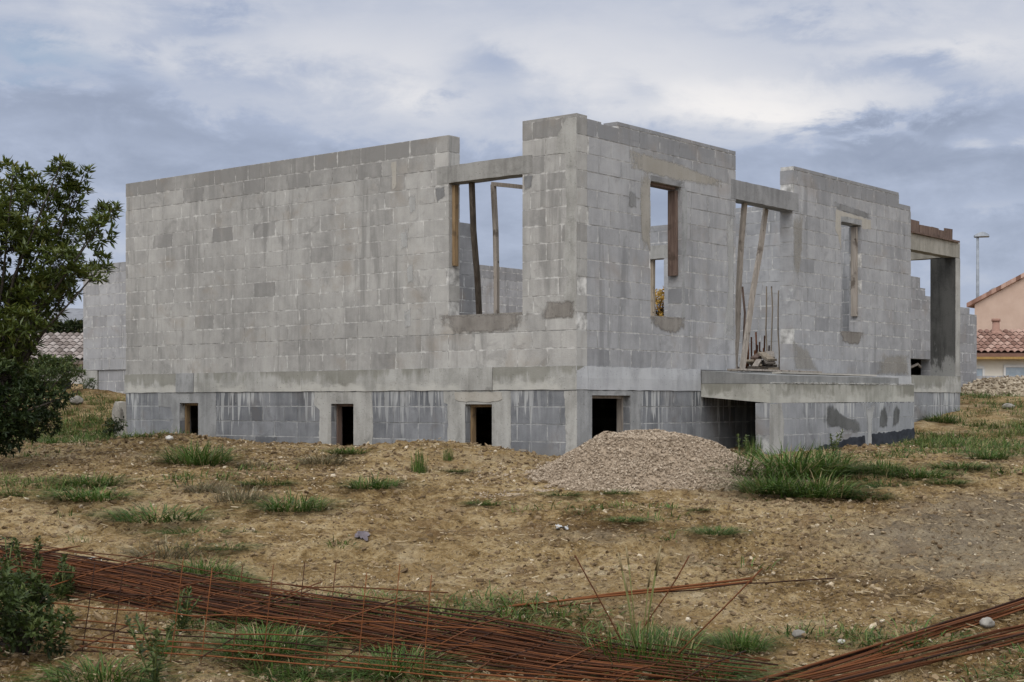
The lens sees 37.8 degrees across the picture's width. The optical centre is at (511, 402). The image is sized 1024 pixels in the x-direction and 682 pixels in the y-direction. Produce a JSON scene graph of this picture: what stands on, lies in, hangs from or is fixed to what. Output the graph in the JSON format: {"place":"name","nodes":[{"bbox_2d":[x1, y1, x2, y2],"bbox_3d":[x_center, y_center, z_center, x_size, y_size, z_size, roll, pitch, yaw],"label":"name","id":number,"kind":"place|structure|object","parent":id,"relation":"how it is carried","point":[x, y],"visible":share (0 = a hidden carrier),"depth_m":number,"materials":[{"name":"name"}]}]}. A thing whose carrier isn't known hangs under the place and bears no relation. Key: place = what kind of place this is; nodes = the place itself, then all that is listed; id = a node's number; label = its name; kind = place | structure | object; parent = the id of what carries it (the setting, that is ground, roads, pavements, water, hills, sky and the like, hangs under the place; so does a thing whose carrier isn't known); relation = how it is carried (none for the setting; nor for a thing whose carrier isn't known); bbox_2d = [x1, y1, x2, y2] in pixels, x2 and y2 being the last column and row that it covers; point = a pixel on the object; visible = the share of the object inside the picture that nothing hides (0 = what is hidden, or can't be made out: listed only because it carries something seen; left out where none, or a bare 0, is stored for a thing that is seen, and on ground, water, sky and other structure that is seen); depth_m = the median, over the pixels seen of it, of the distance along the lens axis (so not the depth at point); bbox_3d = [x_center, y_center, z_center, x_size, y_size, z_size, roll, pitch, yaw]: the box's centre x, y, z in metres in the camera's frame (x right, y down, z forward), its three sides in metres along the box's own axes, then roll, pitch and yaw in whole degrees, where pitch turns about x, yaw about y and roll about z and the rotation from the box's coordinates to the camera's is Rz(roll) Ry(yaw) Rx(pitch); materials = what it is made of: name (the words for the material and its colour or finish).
{"place":"outdoors","nodes":[
{"label":"outdoors","id":0,"kind":"place"},
{"bbox_2d":[0,383,1023,681],"bbox_3d":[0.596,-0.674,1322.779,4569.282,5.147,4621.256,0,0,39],"label":"ground","id":1,"kind":"structure","parent":0,"point":[446,553],"depth_m":12.37,"materials":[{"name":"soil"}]},
{"bbox_2d":[0,536,16,582],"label":"tall weed","id":2,"kind":"object","parent":1,"relation":"on","point":[10,549],"visible":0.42,"depth_m":10.39,"materials":[{"name":"green plant"}]},
{"bbox_2d":[12,535,43,585],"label":"tall weed","id":3,"kind":"object","parent":1,"relation":"on","point":[17,553],"visible":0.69,"depth_m":10.94,"materials":[{"name":"green plant"}]},
{"bbox_2d":[0,355,75,457],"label":"dark shrub","id":4,"kind":"object","parent":1,"relation":"on","point":[23,423],"visible":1,"depth_m":16.34,"materials":[{"name":"green plant"}]},
{"bbox_2d":[0,557,80,659],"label":"foreground bush","id":5,"kind":"object","parent":1,"relation":"on","point":[19,630],"visible":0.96,"depth_m":8.96,"materials":[{"name":"green plant"}]},
{"bbox_2d":[1,308,82,331],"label":"grey roofed house","id":6,"kind":"structure","parent":1,"relation":"on","point":[76,313],"depth_m":77.64,"materials":[{"name":"stone"}]},
{"bbox_2d":[28,557,61,596],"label":"tall weed","id":7,"kind":"object","parent":1,"relation":"on","point":[56,575],"visible":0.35,"depth_m":10.46,"materials":[{"name":"green plant"}]},
{"bbox_2d":[14,353,82,388],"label":"garden shrubbery","id":8,"kind":"object","parent":1,"relation":"on","point":[54,360],"visible":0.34,"depth_m":28.32,"materials":[{"name":"green plant"}]},
{"bbox_2d":[22,361,87,408],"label":"light shrub","id":9,"kind":"object","parent":1,"relation":"on","point":[38,373],"visible":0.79,"depth_m":24.89,"materials":[{"name":"green plant"}]},
{"bbox_2d":[27,332,91,383],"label":"tiled house","id":10,"kind":"structure","parent":1,"relation":"on","point":[61,344],"depth_m":47.36,"materials":[{"name":"tile"}]},
{"bbox_2d":[0,153,123,401],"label":"broadleaf tree","id":11,"kind":"object","parent":1,"relation":"on","point":[26,299],"visible":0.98,"depth_m":17.08,"materials":[{"name":"green plant"}]},
{"bbox_2d":[43,318,82,333],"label":"clipped hedge","id":12,"kind":"object","parent":1,"relation":"on","point":[68,326],"visible":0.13,"depth_m":54.05,"materials":[{"name":"green plant"}]},
{"bbox_2d":[51,554,77,600],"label":"tall weed","id":13,"kind":"object","parent":1,"relation":"on","point":[61,591],"visible":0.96,"depth_m":10.46,"materials":[{"name":"green plant"}]},
{"bbox_2d":[5,485,160,501],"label":"grass tuft","id":14,"kind":"object","parent":1,"relation":"on","point":[92,496],"visible":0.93,"depth_m":14.07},
{"bbox_2d":[25,470,148,486],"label":"grass tuft","id":15,"kind":"object","parent":1,"relation":"on","point":[103,482],"visible":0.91,"depth_m":15.22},
{"bbox_2d":[1,646,224,681],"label":"grass tuft","id":16,"kind":"object","parent":1,"relation":"on","point":[102,676],"visible":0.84,"depth_m":8.61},
{"bbox_2d":[101,415,127,437],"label":"dark bush","id":17,"kind":"object","parent":1,"relation":"on","point":[111,425],"visible":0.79,"depth_m":21.25,"materials":[{"name":"green plant"}]},
{"bbox_2d":[124,613,176,681],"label":"tall weed","id":18,"kind":"object","parent":1,"relation":"on","point":[154,658],"visible":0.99,"depth_m":8.46,"materials":[{"name":"green plant"}]},
{"bbox_2d":[62,502,258,523],"bbox_3d":[-3.108,0.963,13.367,2.096,0.164,2.021,0,0,-16],"label":"grass tuft","id":19,"kind":"object","parent":1,"relation":"on","point":[167,519],"visible":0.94,"depth_m":13.28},
{"bbox_2d":[146,623,182,656],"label":"grass tuft","id":20,"kind":"object","parent":1,"relation":"on","point":[174,644],"visible":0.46,"depth_m":9.14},
{"bbox_2d":[110,531,231,559],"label":"grass tuft","id":21,"kind":"object","parent":1,"relation":"on","point":[158,554],"visible":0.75,"depth_m":11.96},
{"bbox_2d":[115,524,255,538],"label":"grass tuft","id":22,"kind":"object","parent":1,"relation":"on","point":[166,531],"visible":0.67,"depth_m":12.83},
{"bbox_2d":[172,586,202,633],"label":"tall weed","id":23,"kind":"object","parent":1,"relation":"on","point":[183,621],"visible":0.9,"depth_m":9.61,"materials":[{"name":"green plant"}]},
{"bbox_2d":[126,438,258,465],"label":"grass tuft","id":24,"kind":"object","parent":1,"relation":"on","point":[204,456],"visible":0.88,"depth_m":16.89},
{"bbox_2d":[168,478,250,492],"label":"grass tuft","id":25,"kind":"object","parent":1,"relation":"on","point":[201,488],"visible":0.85,"depth_m":14.88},
{"bbox_2d":[154,551,265,578],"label":"grass tuft","id":26,"kind":"object","parent":1,"relation":"on","point":[217,567],"visible":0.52,"depth_m":11.26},
{"bbox_2d":[178,479,295,503],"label":"grass tuft","id":27,"kind":"object","parent":1,"relation":"on","point":[237,497],"visible":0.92,"depth_m":14.14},
{"bbox_2d":[203,568,272,587],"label":"grass tuft","id":28,"kind":"object","parent":1,"relation":"on","point":[235,578],"visible":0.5,"depth_m":10.84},
{"bbox_2d":[13,552,506,680],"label":"rebar mesh","id":29,"kind":"object","parent":1,"relation":"on","point":[267,617],"visible":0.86,"depth_m":8.84,"materials":[{"name":"metal"}]},
{"bbox_2d":[163,617,357,663],"bbox_3d":[-1.495,1.425,9.147,1.490,0.220,1.412,0,0,-29],"label":"grass tuft","id":30,"kind":"object","parent":1,"relation":"on","point":[302,640],"visible":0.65,"depth_m":9.12,"materials":[{"name":"plant"}]},
{"bbox_2d":[211,476,320,485],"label":"grass tuft","id":31,"kind":"object","parent":1,"relation":"on","point":[266,483],"visible":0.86,"depth_m":15.19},
{"bbox_2d":[222,484,371,512],"bbox_3d":[-2.023,0.865,13.848,1.736,0.257,1.696,0,0,33],"label":"grass tuft","id":32,"kind":"object","parent":1,"relation":"on","point":[275,505],"visible":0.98,"depth_m":13.75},
{"bbox_2d":[83,262,522,393],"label":"block outbuilding","id":33,"kind":"structure","parent":1,"relation":"on","point":[104,332],"depth_m":28.05,"materials":[{"name":"concrete"}]},
{"bbox_2d":[239,656,381,681],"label":"grass tuft","id":34,"kind":"object","parent":1,"relation":"on","point":[306,673],"visible":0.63,"depth_m":8.69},
{"bbox_2d":[290,451,358,464],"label":"grass tuft","id":35,"kind":"object","parent":1,"relation":"on","point":[330,461],"visible":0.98,"depth_m":16.71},
{"bbox_2d":[48,578,629,681],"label":"rebar mesh","id":36,"kind":"object","parent":1,"relation":"on","point":[153,603],"visible":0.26,"depth_m":9.89,"materials":[{"name":"metal"}]},
{"bbox_2d":[316,446,374,453],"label":"grass tuft","id":37,"kind":"object","parent":1,"relation":"on","point":[344,451],"visible":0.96,"depth_m":17.22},
{"bbox_2d":[1,552,695,681],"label":"rebar mesh","id":38,"kind":"object","parent":1,"relation":"on","point":[364,645],"visible":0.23,"depth_m":9.46,"materials":[{"name":"metal"}]},
{"bbox_2d":[28,564,681,681],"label":"rebar mesh","id":39,"kind":"object","parent":1,"relation":"on","point":[361,646],"visible":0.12,"depth_m":9.20,"materials":[{"name":"metal"}]},
{"bbox_2d":[11,548,725,681],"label":"rebar mesh","id":40,"kind":"object","parent":1,"relation":"on","point":[384,645],"visible":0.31,"depth_m":9.40,"materials":[{"name":"metal"}]},
{"bbox_2d":[1,550,672,673],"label":"rebar mesh","id":41,"kind":"object","parent":40,"relation":"on","point":[241,611],"visible":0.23,"depth_m":9.91,"materials":[{"name":"metal"}]},
{"bbox_2d":[0,544,729,681],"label":"rebar mesh","id":42,"kind":"object","parent":41,"relation":"on","point":[341,616],"visible":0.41,"depth_m":9.82,"materials":[{"name":"metal"}]},
{"bbox_2d":[0,546,653,661],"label":"rebar mesh","id":43,"kind":"object","parent":42,"relation":"on","point":[468,625],"visible":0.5,"depth_m":9.43,"materials":[{"name":"metal"}]},
{"bbox_2d":[0,537,667,678],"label":"rebar mesh","id":44,"kind":"object","parent":43,"relation":"on","point":[440,651],"visible":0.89,"depth_m":9.66,"materials":[{"name":"metal"}]},
{"bbox_2d":[0,546,751,679],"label":"rebar mesh","id":45,"kind":"object","parent":42,"relation":"on","point":[542,645],"visible":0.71,"depth_m":9.29,"materials":[{"name":"metal"}]},
{"bbox_2d":[0,545,777,681],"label":"rebar mesh","id":46,"kind":"object","parent":45,"relation":"on","point":[575,654],"visible":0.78,"depth_m":9.41,"materials":[{"name":"metal"}]},
{"bbox_2d":[324,469,435,489],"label":"grass tuft","id":47,"kind":"object","parent":1,"relation":"on","point":[374,484],"visible":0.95,"depth_m":15.01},
{"bbox_2d":[9,556,775,681],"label":"rebar mesh","id":48,"kind":"object","parent":1,"relation":"on","point":[518,670],"visible":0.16,"depth_m":9.02,"materials":[{"name":"metal"}]},
{"bbox_2d":[298,638,502,681],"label":"grass tuft","id":49,"kind":"object","parent":1,"relation":"on","point":[387,675],"visible":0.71,"depth_m":8.62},
{"bbox_2d":[53,625,767,681],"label":"rebar mesh","id":50,"kind":"object","parent":1,"relation":"on","point":[326,666],"visible":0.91,"depth_m":8.62,"materials":[{"name":"metal"}]},
{"bbox_2d":[407,446,429,473],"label":"grass tuft","id":51,"kind":"object","parent":1,"relation":"on","point":[419,467],"visible":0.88,"depth_m":16.22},
{"bbox_2d":[0,429,1023,681],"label":"loose stones","id":52,"kind":"object","parent":1,"relation":"on","point":[516,511],"visible":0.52,"depth_m":12.47,"materials":[{"name":"gravel"}]},
{"bbox_2d":[0,385,1023,681],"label":"sparse grass","id":53,"kind":"structure","parent":1,"relation":"on","point":[968,445],"depth_m":13.81,"materials":[{"name":"plant"}]},
{"bbox_2d":[124,113,960,455],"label":"unfinished house","id":54,"kind":"structure","parent":1,"relation":"on","point":[302,299],"depth_m":19.71,"materials":[{"name":"grey concrete"}]},
{"bbox_2d":[469,182,481,313],"bbox_3d":[-0.442,-1.573,18.782,0.091,2.308,0.808,0,0,9],"label":"shoring prop","id":55,"kind":"object","parent":54,"relation":"on","point":[474,244],"visible":0.66,"depth_m":18.64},
{"bbox_2d":[490,182,522,312],"bbox_3d":[0.205,-1.597,18.363,1.155,2.336,0.065,0,0,37],"label":"timber post","id":56,"kind":"object","parent":54,"relation":"on","point":[493,185],"visible":0.54,"depth_m":18.66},
{"bbox_2d":[650,260,655,315],"bbox_3d":[2.587,-1.520,27.321,0.105,2.180,0.093,0,0,39],"label":"shoring prop","id":57,"kind":"object","parent":54,"relation":"on","point":[652,300],"visible":0.34,"depth_m":27.30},
{"bbox_2d":[735,203,747,368],"bbox_3d":[3.145,-1.582,20.708,0.106,2.330,0.745,0,0,-3],"label":"leaning plank","id":58,"kind":"object","parent":54,"relation":"on","point":[740,264],"visible":0.84,"depth_m":20.63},
{"bbox_2d":[740,208,768,371],"bbox_3d":[3.352,-1.583,20.721,0.060,2.338,0.925,0,0,33],"label":"leaning plank","id":59,"kind":"object","parent":54,"relation":"on","point":[753,289],"visible":0.93,"depth_m":20.69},
{"bbox_2d":[727,368,821,372],"bbox_3d":[3.579,-0.433,20.231,0.221,0.032,2.205,0,0,39],"label":"scaffold board","id":60,"kind":"object","parent":54,"relation":"on","point":[755,370],"visible":0.79,"depth_m":19.92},
{"bbox_2d":[772,372,876,375],"bbox_3d":[4.346,-0.400,20.637,0.145,0.026,2.805,0,0,39],"label":"scaffold board","id":61,"kind":"object","parent":54,"relation":"on","point":[808,373],"visible":0.93,"depth_m":20.38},
{"bbox_2d":[587,514,654,522],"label":"grass tuft","id":62,"kind":"object","parent":1,"relation":"on","point":[625,518],"visible":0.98,"depth_m":13.20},
{"bbox_2d":[496,577,751,608],"bbox_3d":[0.832,1.340,10.575,2.018,0.132,0.026,0,0,-22],"label":"rebar rod","id":63,"kind":"object","parent":1,"relation":"on","point":[688,585],"visible":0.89,"depth_m":10.67,"materials":[{"name":"metal"}]},
{"bbox_2d":[512,581,752,606],"bbox_3d":[0.870,1.339,10.526,1.860,0.104,0.023,0,0,-20],"label":"rebar rod","id":64,"kind":"object","parent":1,"relation":"on","point":[613,595],"visible":0.99,"depth_m":10.51,"materials":[{"name":"metal"}]},
{"bbox_2d":[474,429,813,500],"bbox_3d":[1.384,0.625,15.996,3.545,0.692,3.222,0,0,0],"label":"gravel heap","id":65,"kind":"object","parent":1,"relation":"on","point":[642,460],"visible":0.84,"depth_m":15.39,"materials":[{"name":"gravel"}]},
{"bbox_2d":[553,545,738,674],"bbox_3d":[0.764,1.231,8.913,1.208,0.752,1.219,0,0,37],"label":"grass tuft","id":66,"kind":"object","parent":1,"relation":"on","point":[635,641],"visible":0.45,"depth_m":8.88,"materials":[{"name":"plant"}]},
{"bbox_2d":[655,287,663,315],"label":"yellow tree","id":67,"kind":"object","parent":1,"relation":"on","point":[659,302],"visible":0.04,"depth_m":59.83,"materials":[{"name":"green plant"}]},
{"bbox_2d":[614,624,722,649],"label":"grass tuft","id":68,"kind":"object","parent":1,"relation":"on","point":[677,634],"visible":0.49,"depth_m":9.54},
{"bbox_2d":[669,525,758,535],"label":"grass tuft","id":69,"kind":"object","parent":1,"relation":"on","point":[705,531],"visible":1,"depth_m":12.49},
{"bbox_2d":[606,648,825,681],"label":"grass tuft","id":70,"kind":"object","parent":1,"relation":"on","point":[736,672],"visible":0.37,"depth_m":8.56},
{"bbox_2d":[673,568,761,659],"bbox_3d":[1.135,1.300,8.750,0.662,0.672,0.017,0,0,1],"label":"bent wire","id":71,"kind":"object","parent":1,"relation":"on","point":[750,580],"visible":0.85,"depth_m":8.74,"materials":[{"name":"metal"}]},
{"bbox_2d":[677,622,793,654],"bbox_3d":[1.416,1.437,9.266,0.881,0.179,0.835,0,0,44],"label":"grass tuft","id":72,"kind":"object","parent":1,"relation":"on","point":[748,644],"visible":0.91,"depth_m":9.22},
{"bbox_2d":[687,447,803,478],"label":"grass tuft","id":73,"kind":"object","parent":1,"relation":"on","point":[750,466],"visible":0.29,"depth_m":15.48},
{"bbox_2d":[656,577,834,592],"bbox_3d":[1.673,1.312,10.767,1.428,0.070,0.036,0,0,-14],"label":"rebar rod","id":74,"kind":"object","parent":1,"relation":"on","point":[749,583],"visible":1,"depth_m":10.77,"materials":[{"name":"metal"}]},
{"bbox_2d":[697,467,868,494],"bbox_3d":[2.605,0.755,14.835,1.828,0.267,1.928,0,0,-26],"label":"grass tuft","id":75,"kind":"object","parent":1,"relation":"on","point":[758,487],"visible":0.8,"depth_m":14.63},
{"bbox_2d":[705,439,914,479],"bbox_3d":[3.026,0.570,15.808,2.969,0.439,2.814,0,0,-44],"label":"grass tuft","id":76,"kind":"object","parent":1,"relation":"on","point":[800,469],"visible":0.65,"depth_m":15.51,"materials":[{"name":"plant"}]},
{"bbox_2d":[740,466,908,497],"bbox_3d":[2.928,0.753,14.542,1.976,0.314,1.936,0,0,8],"label":"grass tuft","id":77,"kind":"object","parent":1,"relation":"on","point":[828,491],"visible":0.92,"depth_m":14.42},
{"bbox_2d":[774,446,897,473],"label":"grass tuft","id":78,"kind":"object","parent":1,"relation":"on","point":[847,462],"visible":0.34,"depth_m":15.86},
{"bbox_2d":[832,486,906,500],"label":"grass tuft","id":79,"kind":"object","parent":1,"relation":"on","point":[858,497],"visible":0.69,"depth_m":14.37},
{"bbox_2d":[757,609,999,680],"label":"rebar rod","id":80,"kind":"object","parent":1,"relation":"on","point":[782,674],"visible":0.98,"depth_m":8.70,"materials":[{"name":"metal"}]},
{"bbox_2d":[840,455,927,474],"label":"grass tuft","id":81,"kind":"object","parent":1,"relation":"on","point":[881,469],"visible":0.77,"depth_m":15.84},
{"bbox_2d":[752,600,1023,680],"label":"rebar rod","id":82,"kind":"object","parent":1,"relation":"on","point":[905,635],"visible":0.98,"depth_m":9.17,"materials":[{"name":"metal"}]},
{"bbox_2d":[762,597,1023,681],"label":"rebar rod","id":83,"kind":"object","parent":1,"relation":"on","point":[971,614],"visible":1,"depth_m":9.55,"materials":[{"name":"metal"}]},
{"bbox_2d":[773,599,1023,681],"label":"rebar rod","id":84,"kind":"object","parent":1,"relation":"on","point":[838,661],"visible":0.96,"depth_m":8.78,"materials":[{"name":"metal"}]},
{"bbox_2d":[776,602,1023,681],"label":"rebar rod","id":85,"kind":"object","parent":1,"relation":"on","point":[883,648],"visible":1,"depth_m":9.16,"materials":[{"name":"metal"}]},
{"bbox_2d":[785,626,1023,680],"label":"rebar rod","id":86,"kind":"object","parent":1,"relation":"on","point":[857,663],"visible":0.94,"depth_m":8.78,"materials":[{"name":"metal"}]},
{"bbox_2d":[790,605,1023,681],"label":"rebar rod","id":87,"kind":"object","parent":1,"relation":"on","point":[919,638],"visible":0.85,"depth_m":9.38,"materials":[{"name":"metal"}]},
{"bbox_2d":[791,607,1023,681],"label":"rebar rod","id":88,"kind":"object","parent":1,"relation":"on","point":[950,629],"visible":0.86,"depth_m":9.50,"materials":[{"name":"metal"}]},
{"bbox_2d":[800,627,1023,680],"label":"rebar rod","id":89,"kind":"object","parent":1,"relation":"on","point":[950,645],"visible":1,"depth_m":8.85,"materials":[{"name":"metal"}]},
{"bbox_2d":[800,608,1023,681],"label":"rebar rod","id":90,"kind":"object","parent":1,"relation":"on","point":[960,629],"visible":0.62,"depth_m":9.43,"materials":[{"name":"metal"}]},
{"bbox_2d":[811,624,1023,679],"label":"rebar rod","id":91,"kind":"object","parent":1,"relation":"on","point":[901,657],"visible":1,"depth_m":8.86,"materials":[{"name":"metal"}]},
{"bbox_2d":[812,631,1023,681],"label":"rebar rod","id":92,"kind":"object","parent":1,"relation":"on","point":[969,643],"visible":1,"depth_m":9.11,"materials":[{"name":"metal"}]},
{"bbox_2d":[815,632,1022,681],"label":"rebar rod","id":93,"kind":"object","parent":1,"relation":"on","point":[833,678],"visible":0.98,"depth_m":8.67,"materials":[{"name":"metal"}]},
{"bbox_2d":[828,632,1023,681],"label":"rebar rod","id":94,"kind":"object","parent":1,"relation":"on","point":[917,660],"visible":1,"depth_m":8.78,"materials":[{"name":"metal"}]},
{"bbox_2d":[859,464,993,478],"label":"grass tuft","id":95,"kind":"object","parent":1,"relation":"on","point":[921,475],"visible":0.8,"depth_m":15.64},
{"bbox_2d":[840,639,1023,681],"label":"rebar rod","id":96,"kind":"object","parent":1,"relation":"on","point":[919,663],"visible":1,"depth_m":8.81,"materials":[{"name":"metal"}]},
{"bbox_2d":[850,637,1023,681],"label":"rebar rod","id":97,"kind":"object","parent":1,"relation":"on","point":[920,665],"visible":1,"depth_m":8.81,"materials":[{"name":"metal"}]},
{"bbox_2d":[911,276,976,386],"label":"block wall","id":98,"kind":"structure","parent":1,"relation":"on","point":[920,332],"depth_m":30.90,"materials":[{"name":"concrete"}]},
{"bbox_2d":[922,409,967,422],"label":"grass tuft","id":99,"kind":"object","parent":1,"relation":"on","point":[941,419],"visible":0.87,"depth_m":24.40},
{"bbox_2d":[883,460,1014,469],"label":"grass tuft","id":100,"kind":"object","parent":1,"relation":"on","point":[962,466],"visible":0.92,"depth_m":16.37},
{"bbox_2d":[917,477,988,484],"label":"grass tuft","id":101,"kind":"object","parent":1,"relation":"on","point":[943,482],"visible":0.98,"depth_m":15.25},
{"bbox_2d":[974,232,988,297],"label":"street lamp","id":102,"kind":"object","parent":1,"relation":"on","point":[977,236],"visible":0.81,"depth_m":65.94,"materials":[{"name":"metal"}]},
{"bbox_2d":[941,444,1023,459],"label":"grass tuft","id":103,"kind":"object","parent":1,"relation":"on","point":[998,456],"visible":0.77,"depth_m":17.62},
{"bbox_2d":[958,375,1023,396],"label":"rubble heap","id":104,"kind":"object","parent":1,"relation":"on","point":[998,385],"visible":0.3,"depth_m":31.62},
{"bbox_2d":[967,273,1023,331],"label":"ochre house","id":105,"kind":"structure","parent":1,"relation":"on","point":[1004,302],"depth_m":56.00,"materials":[{"name":"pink paint"}]},
{"bbox_2d":[976,318,1023,375],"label":"cream house","id":106,"kind":"structure","parent":1,"relation":"on","point":[1000,352],"depth_m":48.40,"materials":[{"name":"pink tile"}]},
{"bbox_2d":[1003,365,1023,375],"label":"window","id":107,"kind":"structure","parent":106,"relation":"in","point":[1011,370],"depth_m":48.37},
{"bbox_2d":[0,0,1023,314],"label":"sky","id":108,"kind":"structure","parent":0,"point":[922,101],"materials":[{"name":"grey"}]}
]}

